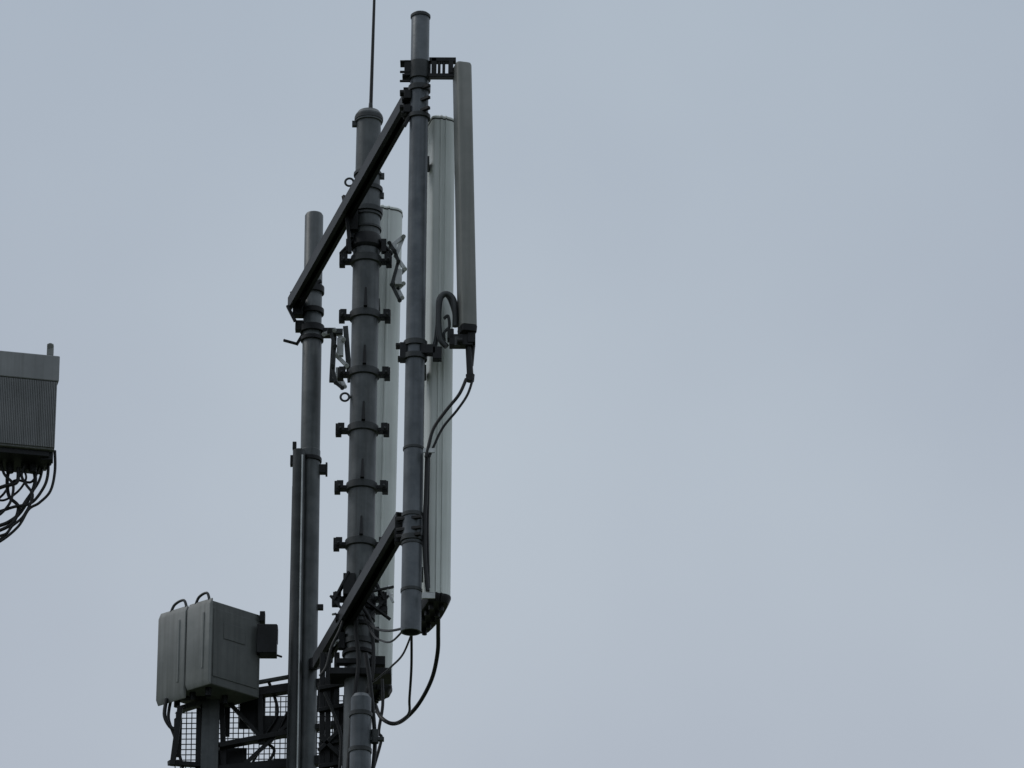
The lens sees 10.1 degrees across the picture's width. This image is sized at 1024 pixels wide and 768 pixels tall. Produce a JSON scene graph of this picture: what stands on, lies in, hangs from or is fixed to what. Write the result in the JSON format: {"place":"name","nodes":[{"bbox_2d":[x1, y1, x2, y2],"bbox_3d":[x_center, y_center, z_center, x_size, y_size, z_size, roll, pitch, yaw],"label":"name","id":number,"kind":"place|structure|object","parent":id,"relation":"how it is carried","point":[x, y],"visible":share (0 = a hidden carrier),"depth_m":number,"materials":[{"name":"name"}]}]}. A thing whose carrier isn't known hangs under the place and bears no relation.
{"place":"outdoors","nodes":[
{"label":"outdoors","id":0,"kind":"place"},
{"bbox_2d":[0,0,1023,767],"label":"sky","id":1,"kind":"structure","parent":0,"point":[737,434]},
{"bbox_3d":[-3.096,5.246,26.939,1.200,15.700,1.200,0,-24,0],"label":"antenna mast","id":2,"kind":"object","parent":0,"visible":0},
{"bbox_2d":[0,343,59,542],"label":"remote radio unit","id":3,"kind":"object","parent":2,"relation":"attached to","point":[28,388],"visible":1,"depth_m":28.92,"materials":[{"name":"paint"}]},
{"bbox_3d":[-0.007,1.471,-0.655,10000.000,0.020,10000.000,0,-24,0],"label":"ground","id":4,"kind":"structure","parent":0,"visible":0},
{"bbox_2d":[162,10,473,767],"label":"telecommunications mast","id":5,"kind":"object","parent":4,"relation":"on","point":[352,634],"visible":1,"depth_m":32.11,"materials":[{"name":"metal"}]},
{"bbox_2d":[156,592,281,707],"bbox_3d":[-1.629,1.530,32.759,0.589,0.609,0.450,18,-29,-34],"label":"radio equipment cabinet","id":6,"kind":"object","parent":5,"relation":"attached to","point":[209,648],"visible":1,"depth_m":32.65,"materials":[{"name":"metal"}]},
{"bbox_2d":[369,0,375,107],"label":"whip antenna","id":7,"kind":"object","parent":5,"relation":"on","point":[372,62],"visible":1,"depth_m":33.11,"materials":[{"name":"black metal"}]},
{"bbox_2d":[372,205,406,703],"bbox_3d":[-0.743,0.341,32.422,0.296,2.972,0.408,0,-24,0],"label":"panel antenna","id":8,"kind":"object","parent":5,"relation":"attached to","point":[391,285],"visible":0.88,"depth_m":32.53,"materials":[{"name":"plastic"}]},
{"bbox_2d":[421,115,454,635],"bbox_3d":[-0.437,-0.066,31.015,0.250,2.857,0.555,0,-24,0],"label":"panel antenna","id":9,"kind":"object","parent":5,"relation":"attached to","point":[439,267],"visible":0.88,"depth_m":30.80,"materials":[{"name":"plastic"}]},
{"bbox_2d":[433,61,476,382],"bbox_3d":[-0.306,-0.868,30.982,0.250,1.869,0.126,0,-24,0],"label":"panel antenna","id":10,"kind":"object","parent":5,"relation":"attached to","point":[463,306],"visible":1,"depth_m":30.90,"materials":[{"name":"plastic"}]}
]}

